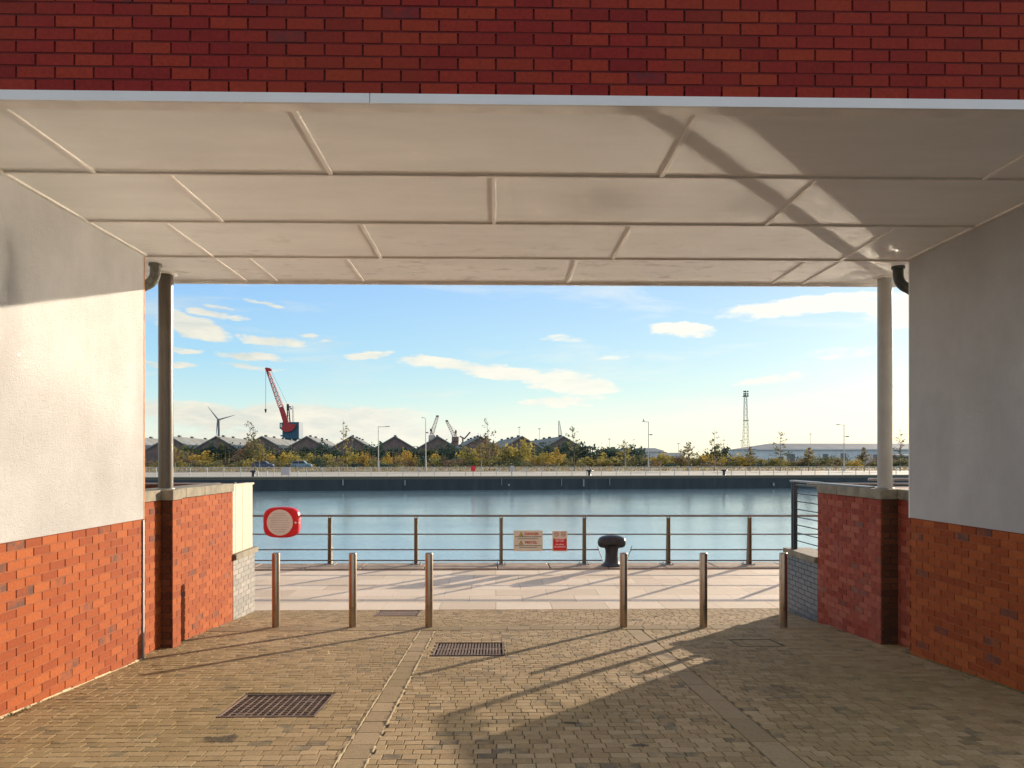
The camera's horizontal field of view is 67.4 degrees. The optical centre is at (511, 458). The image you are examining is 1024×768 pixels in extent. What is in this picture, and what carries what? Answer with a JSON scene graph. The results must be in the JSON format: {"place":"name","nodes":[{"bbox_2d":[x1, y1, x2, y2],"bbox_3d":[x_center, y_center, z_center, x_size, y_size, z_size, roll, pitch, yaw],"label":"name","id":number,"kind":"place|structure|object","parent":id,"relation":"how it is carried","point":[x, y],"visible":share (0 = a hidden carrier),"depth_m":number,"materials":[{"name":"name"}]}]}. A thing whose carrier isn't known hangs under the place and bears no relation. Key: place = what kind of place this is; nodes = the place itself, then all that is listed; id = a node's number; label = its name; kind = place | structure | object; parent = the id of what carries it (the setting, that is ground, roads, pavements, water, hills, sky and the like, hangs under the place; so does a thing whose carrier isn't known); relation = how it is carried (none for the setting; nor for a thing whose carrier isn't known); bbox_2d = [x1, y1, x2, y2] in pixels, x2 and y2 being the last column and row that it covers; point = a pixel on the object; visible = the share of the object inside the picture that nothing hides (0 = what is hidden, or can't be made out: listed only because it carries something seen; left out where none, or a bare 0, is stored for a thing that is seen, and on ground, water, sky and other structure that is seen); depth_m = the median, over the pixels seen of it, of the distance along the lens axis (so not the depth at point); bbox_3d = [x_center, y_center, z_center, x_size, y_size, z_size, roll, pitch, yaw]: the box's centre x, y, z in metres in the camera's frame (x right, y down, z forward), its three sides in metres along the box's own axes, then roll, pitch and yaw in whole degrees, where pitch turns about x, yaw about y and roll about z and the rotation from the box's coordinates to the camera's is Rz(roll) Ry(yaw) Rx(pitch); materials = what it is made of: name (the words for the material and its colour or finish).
{"place":"outdoors","nodes":[
{"label":"outdoors","id":0,"kind":"place"},
{"bbox_2d":[145,437,157,458],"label":"brick shed","id":1,"kind":"structure","parent":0,"point":[150,441],"depth_m":220.38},
{"bbox_2d":[146,458,846,468],"bbox_3d":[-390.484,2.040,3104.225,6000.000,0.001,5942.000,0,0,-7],"label":"land","id":2,"kind":"structure","parent":0,"point":[542,467],"depth_m":169.20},
{"bbox_2d":[146,435,207,462],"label":"brick shed","id":3,"kind":"structure","parent":2,"relation":"on","point":[152,450],"depth_m":207.55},
{"bbox_2d":[157,443,217,461],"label":"bush","id":4,"kind":"object","parent":2,"relation":"on","point":[197,452],"visible":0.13,"depth_m":198.02,"materials":[{"name":"green plant"}]},
{"bbox_2d":[183,450,229,466],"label":"bush","id":5,"kind":"object","parent":2,"relation":"on","point":[205,457],"visible":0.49,"depth_m":177.65,"materials":[{"name":"yellow plant"}]},
{"bbox_2d":[195,437,240,463],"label":"bush","id":6,"kind":"object","parent":2,"relation":"on","point":[212,448],"visible":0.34,"depth_m":200.33,"materials":[{"name":"green plant"}]},
{"bbox_2d":[193,435,252,452],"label":"brick shed","id":7,"kind":"structure","parent":2,"relation":"on","point":[225,440],"depth_m":209.26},
{"bbox_2d":[216,442,242,462],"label":"bush","id":8,"kind":"object","parent":2,"relation":"on","point":[233,451],"visible":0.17,"depth_m":203.79,"materials":[{"name":"green plant"}]},
{"bbox_2d":[225,437,270,466],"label":"bush","id":9,"kind":"object","parent":2,"relation":"on","point":[244,454],"visible":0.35,"depth_m":186.00,"materials":[{"name":"green plant"}]},
{"bbox_2d":[251,461,274,466],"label":"parked car","id":10,"kind":"object","parent":2,"relation":"on","point":[264,464],"visible":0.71,"depth_m":153.16,"materials":[{"name":"blue paint"}]},
{"bbox_2d":[240,435,295,453],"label":"brick shed","id":11,"kind":"structure","parent":2,"relation":"on","point":[266,439],"depth_m":211.05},
{"bbox_2d":[262,443,301,466],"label":"bush","id":12,"kind":"object","parent":2,"relation":"on","point":[283,458],"visible":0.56,"depth_m":175.34,"materials":[{"name":"yellow plant"}]},
{"bbox_2d":[264,367,302,440],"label":"dock crane","id":13,"kind":"object","parent":2,"relation":"on","point":[292,430],"visible":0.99,"depth_m":396.00,"materials":[{"name":"red metal"}]},
{"bbox_2d":[277,441,310,457],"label":"bush","id":14,"kind":"object","parent":2,"relation":"on","point":[287,450],"visible":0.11,"depth_m":199.95,"materials":[{"name":"green plant"}]},
{"bbox_2d":[284,435,335,452],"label":"brick shed","id":15,"kind":"structure","parent":2,"relation":"on","point":[307,441],"depth_m":211.97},
{"bbox_2d":[306,452,335,466],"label":"bush","id":16,"kind":"object","parent":2,"relation":"on","point":[311,458],"visible":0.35,"depth_m":175.74,"materials":[{"name":"yellow plant"}]},
{"bbox_2d":[310,439,345,460],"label":"bush","id":17,"kind":"object","parent":2,"relation":"on","point":[335,452],"visible":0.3,"depth_m":196.66,"materials":[{"name":"green plant"}]},
{"bbox_2d":[330,435,373,455],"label":"brick shed","id":18,"kind":"structure","parent":2,"relation":"on","point":[361,443],"depth_m":213.43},
{"bbox_2d":[333,450,370,466],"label":"bush","id":19,"kind":"object","parent":2,"relation":"on","point":[355,458],"visible":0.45,"depth_m":175.62,"materials":[{"name":"yellow plant"}]},
{"bbox_2d":[359,450,371,466],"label":"bush","id":20,"kind":"object","parent":2,"relation":"on","point":[362,458],"visible":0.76,"depth_m":173.86,"materials":[{"name":"yellow plant"}]},
{"bbox_2d":[344,441,387,460],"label":"bush","id":21,"kind":"object","parent":2,"relation":"on","point":[372,452],"visible":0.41,"depth_m":199.88,"materials":[{"name":"green plant"}]},
{"bbox_2d":[375,435,415,452],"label":"brick shed","id":22,"kind":"structure","parent":2,"relation":"on","point":[394,441],"depth_m":214.99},
{"bbox_2d":[383,446,428,460],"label":"bush","id":23,"kind":"object","parent":2,"relation":"on","point":[395,450],"visible":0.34,"depth_m":196.54,"materials":[{"name":"green plant"}]},
{"bbox_2d":[399,450,419,465],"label":"bush","id":24,"kind":"object","parent":2,"relation":"on","point":[410,455],"visible":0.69,"depth_m":171.98,"materials":[{"name":"yellow plant"}]},
{"bbox_2d":[419,444,449,458],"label":"bush","id":25,"kind":"object","parent":2,"relation":"on","point":[430,452],"visible":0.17,"depth_m":200.18,"materials":[{"name":"green plant"}]},
{"bbox_2d":[416,435,458,456],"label":"brick shed","id":26,"kind":"structure","parent":2,"relation":"on","point":[435,441],"depth_m":216.43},
{"bbox_2d":[445,420,458,445],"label":"crane","id":27,"kind":"object","parent":2,"relation":"on","point":[455,439],"visible":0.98,"depth_m":518.50,"materials":[{"name":"metal"}]},
{"bbox_2d":[441,438,471,459],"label":"bush","id":28,"kind":"object","parent":2,"relation":"on","point":[451,455],"visible":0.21,"depth_m":197.56,"materials":[{"name":"green plant"}]},
{"bbox_2d":[455,444,491,466],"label":"bush","id":29,"kind":"object","parent":2,"relation":"on","point":[465,454],"visible":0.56,"depth_m":177.28,"materials":[{"name":"yellow plant"}]},
{"bbox_2d":[456,435,499,452],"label":"brick shed","id":30,"kind":"structure","parent":2,"relation":"on","point":[475,442],"depth_m":217.96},
{"bbox_2d":[462,433,503,465],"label":"bush","id":31,"kind":"object","parent":2,"relation":"on","point":[494,446],"visible":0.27,"depth_m":189.02,"materials":[{"name":"green plant"}]},
{"bbox_2d":[494,436,534,464],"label":"bush","id":32,"kind":"object","parent":2,"relation":"on","point":[523,452],"visible":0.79,"depth_m":181.57,"materials":[{"name":"yellow plant"}]},
{"bbox_2d":[498,435,541,459],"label":"brick shed","id":33,"kind":"structure","parent":2,"relation":"on","point":[515,441],"depth_m":219.98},
{"bbox_2d":[145,453,908,468],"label":"scrub","id":34,"kind":"object","parent":2,"relation":"on","point":[320,463],"visible":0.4,"depth_m":170.54,"materials":[{"name":"green plant"}]},
{"bbox_2d":[528,451,566,466],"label":"bush","id":35,"kind":"object","parent":2,"relation":"on","point":[540,459],"visible":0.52,"depth_m":174.73,"materials":[{"name":"yellow plant"}]},
{"bbox_2d":[529,441,573,461],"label":"bush","id":36,"kind":"object","parent":2,"relation":"on","point":[549,448],"visible":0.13,"depth_m":197.52,"materials":[{"name":"green plant"}]},
{"bbox_2d":[532,435,577,452],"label":"brick shed","id":37,"kind":"structure","parent":2,"relation":"on","point":[555,441],"depth_m":222.42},
{"bbox_2d":[561,438,596,464],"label":"bush","id":38,"kind":"object","parent":2,"relation":"on","point":[584,453],"visible":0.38,"depth_m":200.64,"materials":[{"name":"green plant"}]},
{"bbox_2d":[571,451,620,466],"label":"bush","id":39,"kind":"object","parent":2,"relation":"on","point":[596,463],"visible":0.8,"depth_m":173.00,"materials":[{"name":"yellow plant"}]},
{"bbox_2d":[590,444,649,464],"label":"bush","id":40,"kind":"object","parent":2,"relation":"on","point":[612,453],"visible":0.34,"depth_m":196.52,"materials":[{"name":"green plant"}]},
{"bbox_2d":[626,453,647,466],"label":"bush","id":41,"kind":"object","parent":2,"relation":"on","point":[631,460],"visible":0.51,"depth_m":175.88,"materials":[{"name":"green plant"}]},
{"bbox_2d":[650,451,676,466],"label":"bush","id":42,"kind":"object","parent":2,"relation":"on","point":[662,458],"visible":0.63,"depth_m":174.99,"materials":[{"name":"yellow plant"}]},
{"bbox_2d":[672,454,690,466],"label":"bush","id":43,"kind":"object","parent":2,"relation":"on","point":[680,462],"visible":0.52,"depth_m":177.49,"materials":[{"name":"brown plant"}]},
{"bbox_2d":[687,451,718,466],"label":"bush","id":44,"kind":"object","parent":2,"relation":"on","point":[694,461],"visible":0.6,"depth_m":175.44,"materials":[{"name":"green plant"}]},
{"bbox_2d":[708,440,731,460],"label":"round tree","id":45,"kind":"object","parent":2,"relation":"on","point":[725,450],"visible":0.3,"depth_m":204.86,"materials":[{"name":"green plant"}]},
{"bbox_2d":[712,453,755,466],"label":"bush","id":46,"kind":"object","parent":2,"relation":"on","point":[724,460],"visible":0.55,"depth_m":173.25,"materials":[{"name":"yellow plant"}]},
{"bbox_2d":[742,391,749,447],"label":"floodlight mast","id":47,"kind":"object","parent":2,"relation":"on","point":[744,396],"visible":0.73,"depth_m":299.43,"materials":[{"name":"grey metal"}]},
{"bbox_2d":[757,457,790,466],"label":"bush","id":48,"kind":"object","parent":2,"relation":"on","point":[773,463],"visible":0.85,"depth_m":171.80,"materials":[{"name":"green plant"}]},
{"bbox_2d":[817,454,847,465],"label":"bush","id":49,"kind":"object","parent":2,"relation":"on","point":[834,459],"visible":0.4,"depth_m":176.23,"materials":[{"name":"green plant"}]},
{"bbox_2d":[0,608,1023,767],"bbox_3d":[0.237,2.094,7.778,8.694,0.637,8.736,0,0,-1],"label":"paving","id":50,"kind":"structure","parent":0,"point":[875,705],"depth_m":6.23,"materials":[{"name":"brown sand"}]},
{"bbox_2d":[216,694,333,717],"bbox_3d":[-1.870,2.003,6.152,0.740,0.110,0.720,0,0,-1],"label":"drain cover","id":51,"kind":"object","parent":50,"relation":"on","point":[272,705],"visible":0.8,"depth_m":6.14,"materials":[{"name":"metal"}]},
{"bbox_2d":[272,552,280,627],"bbox_3d":[-3.135,1.760,10.200,0.132,1.015,0.132,0,0,0],"label":"bollard","id":52,"kind":"object","parent":50,"relation":"on","point":[275,589],"visible":0.86,"depth_m":10.16,"materials":[{"name":"silver metal"}]},
{"bbox_2d":[349,552,356,627],"bbox_3d":[-2.115,1.760,10.200,0.132,1.015,0.132,0,0,0],"label":"bollard","id":53,"kind":"object","parent":50,"relation":"on","point":[352,589],"visible":0.88,"depth_m":10.16,"materials":[{"name":"silver metal"}]},
{"bbox_2d":[373,610,420,615],"bbox_3d":[-1.747,2.394,11.736,0.660,0.103,0.620,0,0,-1],"label":"drain cover","id":54,"kind":"object","parent":50,"relation":"on","point":[397,612],"visible":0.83,"depth_m":11.72,"materials":[{"name":"metal"}]},
{"bbox_2d":[432,642,503,655],"bbox_3d":[-0.482,2.177,8.667,0.780,0.115,0.790,0,0,-1],"label":"drain cover","id":55,"kind":"object","parent":50,"relation":"on","point":[475,649],"visible":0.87,"depth_m":8.65,"materials":[{"name":"metal"}]},
{"bbox_2d":[0,613,994,754],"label":"fallen leaves","id":56,"kind":"object","parent":50,"relation":"on","point":[246,697],"visible":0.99,"depth_m":6.37,"materials":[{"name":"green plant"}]},
{"bbox_2d":[206,625,832,631],"bbox_3d":[0.237,2.253,10.137,8.392,0.032,0.220,0,0,-1],"label":"sett course","id":57,"kind":"object","parent":50,"relation":"on","point":[434,628],"visible":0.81,"depth_m":10.10,"materials":[{"name":"stone"}]},
{"bbox_2d":[425,552,432,627],"bbox_3d":[-1.102,1.760,10.200,0.132,1.015,0.132,0,0,0],"label":"bollard","id":58,"kind":"object","parent":57,"relation":"on","point":[428,589],"visible":0.87,"depth_m":10.16,"materials":[{"name":"silver metal"}]},
{"bbox_2d":[620,552,627,627],"bbox_3d":[1.482,1.760,10.200,0.132,1.015,0.132,0,0,0],"label":"bollard","id":59,"kind":"object","parent":57,"relation":"on","point":[623,589],"visible":0.89,"depth_m":10.16,"materials":[{"name":"silver metal"}]},
{"bbox_2d":[699,552,707,627],"bbox_3d":[2.543,1.760,10.200,0.132,1.015,0.132,0,0,0],"label":"bollard","id":60,"kind":"object","parent":57,"relation":"on","point":[703,589],"visible":0.91,"depth_m":10.16,"materials":[{"name":"silver metal"}]},
{"bbox_2d":[779,552,787,627],"bbox_3d":[3.604,1.760,10.200,0.132,1.015,0.132,0,0,0],"label":"bollard","id":61,"kind":"object","parent":57,"relation":"on","point":[783,589],"visible":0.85,"depth_m":10.16,"materials":[{"name":"silver metal"}]},
{"bbox_2d":[728,639,784,646],"bbox_3d":[2.871,2.192,9.022,0.520,0.085,0.480,0,0,-1],"label":"manhole cover","id":62,"kind":"object","parent":50,"relation":"on","point":[756,642],"visible":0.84,"depth_m":9.03,"materials":[{"name":"grey metal"}]},
{"bbox_2d":[255,569,778,610],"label":"quay paving","id":63,"kind":"structure","parent":0,"point":[504,589],"depth_m":13.98,"materials":[{"name":"beige stone"}]},
{"bbox_2d":[145,475,908,490],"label":"dock wall","id":64,"kind":"structure","parent":0,"point":[478,483],"depth_m":100.71,"materials":[{"name":"grey concrete"}]},
{"bbox_2d":[145,471,908,477],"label":"promenade","id":65,"kind":"structure","parent":64,"relation":"on","point":[485,474],"depth_m":108.17,"materials":[{"name":"grey concrete"}]},
{"bbox_2d":[145,466,908,476],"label":"railing","id":66,"kind":"object","parent":65,"relation":"on","point":[496,473],"visible":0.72,"depth_m":100.60,"materials":[{"name":"grey metal"}]},
{"bbox_2d":[744,447,758,469],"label":"young tree","id":67,"kind":"object","parent":65,"relation":"on","point":[750,457],"visible":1,"depth_m":132.72,"materials":[{"name":"green plant"}]},
{"bbox_2d":[770,432,791,470],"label":"young tree","id":68,"kind":"object","parent":65,"relation":"on","point":[781,458],"visible":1,"depth_m":134.96,"materials":[{"name":"green plant"}]},
{"bbox_2d":[801,447,814,470],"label":"young tree","id":69,"kind":"object","parent":65,"relation":"on","point":[808,455],"visible":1,"depth_m":136.90,"materials":[{"name":"green plant"}]},
{"bbox_2d":[857,447,871,470],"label":"young tree","id":70,"kind":"object","parent":65,"relation":"on","point":[862,455],"visible":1,"depth_m":132.85,"materials":[{"name":"green plant"}]},
{"bbox_2d":[892,430,905,470],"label":"young tree","id":71,"kind":"object","parent":65,"relation":"on","point":[900,456],"visible":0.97,"depth_m":134.99,"materials":[{"name":"green plant"}]},
{"bbox_2d":[145,465,908,472],"bbox_3d":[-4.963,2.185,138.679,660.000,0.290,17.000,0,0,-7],"label":"verge","id":72,"kind":"structure","parent":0,"point":[498,470],"depth_m":139.53,"materials":[{"name":"green plant"}]},
{"bbox_2d":[244,421,265,469],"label":"young tree","id":73,"kind":"object","parent":72,"relation":"on","point":[250,439],"visible":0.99,"depth_m":134.99,"materials":[{"name":"green plant"}]},
{"bbox_2d":[334,422,353,470],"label":"young tree","id":74,"kind":"object","parent":72,"relation":"on","point":[346,441],"visible":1,"depth_m":133.08,"materials":[{"name":"green plant"}]},
{"bbox_2d":[470,442,490,470],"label":"young tree","id":75,"kind":"object","parent":72,"relation":"on","point":[485,452],"visible":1,"depth_m":132.90,"materials":[{"name":"yellow plant"}]},
{"bbox_2d":[477,418,497,470],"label":"young tree","id":76,"kind":"object","parent":72,"relation":"on","point":[486,441],"visible":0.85,"depth_m":136.98,"materials":[{"name":"green plant"}]},
{"bbox_2d":[561,427,586,470],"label":"young tree","id":77,"kind":"object","parent":72,"relation":"on","point":[570,442],"visible":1,"depth_m":134.95,"materials":[{"name":"green plant"}]},
{"bbox_2d":[617,439,631,470],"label":"young tree","id":78,"kind":"object","parent":72,"relation":"on","point":[624,453],"visible":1,"depth_m":133.12,"materials":[{"name":"green plant"}]},
{"bbox_2d":[679,442,698,466],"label":"young tree","id":79,"kind":"object","parent":72,"relation":"on","point":[687,450],"visible":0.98,"depth_m":134.96,"materials":[{"name":"green plant"}]},
{"bbox_2d":[705,432,723,469],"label":"young tree","id":80,"kind":"object","parent":72,"relation":"on","point":[719,452],"visible":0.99,"depth_m":136.88,"materials":[{"name":"green plant"}]},
{"bbox_2d":[145,284,908,457],"label":"sky","id":81,"kind":"structure","parent":0,"point":[599,362],"materials":[{"name":"blue"}]},
{"bbox_2d":[252,488,817,563],"bbox_3d":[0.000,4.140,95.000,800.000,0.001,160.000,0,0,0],"label":"water","id":82,"kind":"structure","parent":0,"point":[773,501],"depth_m":48.72,"materials":[{"name":"teal liquid"}]},
{"bbox_2d":[335,630,809,767],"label":"drainage channel paving","id":83,"kind":"structure","parent":0,"point":[363,743],"depth_m":5.93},
{"bbox_2d":[333,630,434,767],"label":"pale mortar lines","id":84,"kind":"object","parent":83,"relation":"on","point":[353,735],"visible":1,"depth_m":6.19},
{"bbox_2d":[262,467,908,468],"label":"road","id":85,"kind":"structure","parent":0,"point":[530,468],"depth_m":152.41,"materials":[{"name":"grey asphalt"}]},
{"bbox_2d":[290,461,312,466],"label":"parked car","id":86,"kind":"object","parent":85,"relation":"on","point":[299,464],"visible":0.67,"depth_m":153.13,"materials":[{"name":"blue paint"}]},
{"bbox_2d":[632,448,663,457],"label":"white shed","id":87,"kind":"structure","parent":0,"point":[652,453],"depth_m":262.38,"materials":[{"name":"white metal"}]},
{"bbox_2d":[729,443,908,462],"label":"long shed","id":88,"kind":"structure","parent":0,"point":[765,451],"depth_m":233.06,"materials":[{"name":"grey metal"}]},
{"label":"near quay wall","id":89,"kind":"structure","parent":0,"visible":0},
{"bbox_2d":[254,562,778,570],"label":"quay edge stones","id":90,"kind":"object","parent":89,"relation":"on","point":[494,566],"visible":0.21,"depth_m":16.74,"materials":[{"name":"grey stone"}]},
{"bbox_2d":[252,515,817,564],"bbox_3d":[0.600,1.807,17.100,28.200,1.111,0.280,0,0,0],"label":"quayside railing","id":91,"kind":"object","parent":90,"relation":"on","point":[748,560],"visible":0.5,"depth_m":17.01,"materials":[{"name":"metal"}]},
{"bbox_2d":[263,507,300,537],"bbox_3d":[-5.078,1.414,16.971,0.805,0.680,0.198,0,0,0],"label":"lifebuoy housing","id":92,"kind":"object","parent":91,"relation":"attached to","point":[281,522],"visible":1,"depth_m":16.88,"materials":[{"name":"red plastic"}]},
{"bbox_2d":[514,530,542,550],"bbox_3d":[0.356,1.824,16.978,0.645,0.458,0.010,0,0,0],"label":"danger sign","id":93,"kind":"object","parent":91,"relation":"attached to","point":[528,540],"visible":1,"depth_m":16.98,"materials":[{"name":"beige"}]},
{"bbox_2d":[552,531,566,550],"bbox_3d":[1.058,1.833,16.978,0.328,0.452,0.010,0,0,0],"label":"prohibition sign","id":94,"kind":"object","parent":91,"relation":"attached to","point":[559,540],"visible":1,"depth_m":16.98,"materials":[{"name":"red plastic"}]},
{"bbox_2d":[598,535,625,566],"bbox_3d":[2.190,2.024,16.860,0.572,0.672,0.470,0,0,33],"label":"mooring bollard","id":95,"kind":"object","parent":90,"relation":"on","point":[611,544],"visible":0.97,"depth_m":16.72,"materials":[{"name":"black metal"}]},
{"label":"courtyard ground","id":96,"kind":"structure","parent":0,"visible":0},
{"bbox_2d":[145,483,204,488],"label":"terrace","id":97,"kind":"structure","parent":96,"relation":"on","point":[151,485],"depth_m":11.19,"materials":[{"name":"concrete"}]},
{"bbox_2d":[144,483,233,653],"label":"brick wall","id":98,"kind":"structure","parent":96,"relation":"on","point":[188,561],"depth_m":9.35,"materials":[{"name":"brick"}]},
{"bbox_2d":[233,546,257,619],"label":"dwarf wall","id":99,"kind":"structure","parent":96,"relation":"on","point":[243,583],"depth_m":11.42,"materials":[{"name":"grey brick"}]},
{"bbox_2d":[233,482,253,553],"bbox_3d":[-4.059,0.864,11.465,0.125,1.018,0.975,0,0,-1],"label":"board panel","id":100,"kind":"object","parent":99,"relation":"on","point":[242,516],"visible":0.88,"depth_m":11.45,"materials":[{"name":"wood"}]},
{"bbox_2d":[0,0,1023,718],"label":"building","id":101,"kind":"structure","parent":96,"relation":"on","point":[164,146],"depth_m":6.02,"materials":[{"name":"white paint"}]},
{"bbox_2d":[783,547,817,621],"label":"dwarf wall","id":102,"kind":"structure","parent":96,"relation":"on","point":[803,582],"depth_m":11.20,"materials":[{"name":"grey brick"}]},
{"bbox_2d":[789,480,823,548],"bbox_3d":[4.339,0.853,11.184,0.175,1.041,1.120,0,0,-1],"label":"railing panel","id":103,"kind":"object","parent":102,"relation":"on","point":[794,509],"visible":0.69,"depth_m":11.61,"materials":[{"name":"blue paint"}]},
{"bbox_2d":[807,478,908,488],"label":"terrace","id":104,"kind":"structure","parent":96,"relation":"on","point":[893,479],"depth_m":11.36,"materials":[{"name":"concrete"}]},
{"bbox_2d":[817,483,909,647],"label":"brick wall","id":105,"kind":"structure","parent":96,"relation":"on","point":[863,561],"depth_m":9.29,"materials":[{"name":"brick"}]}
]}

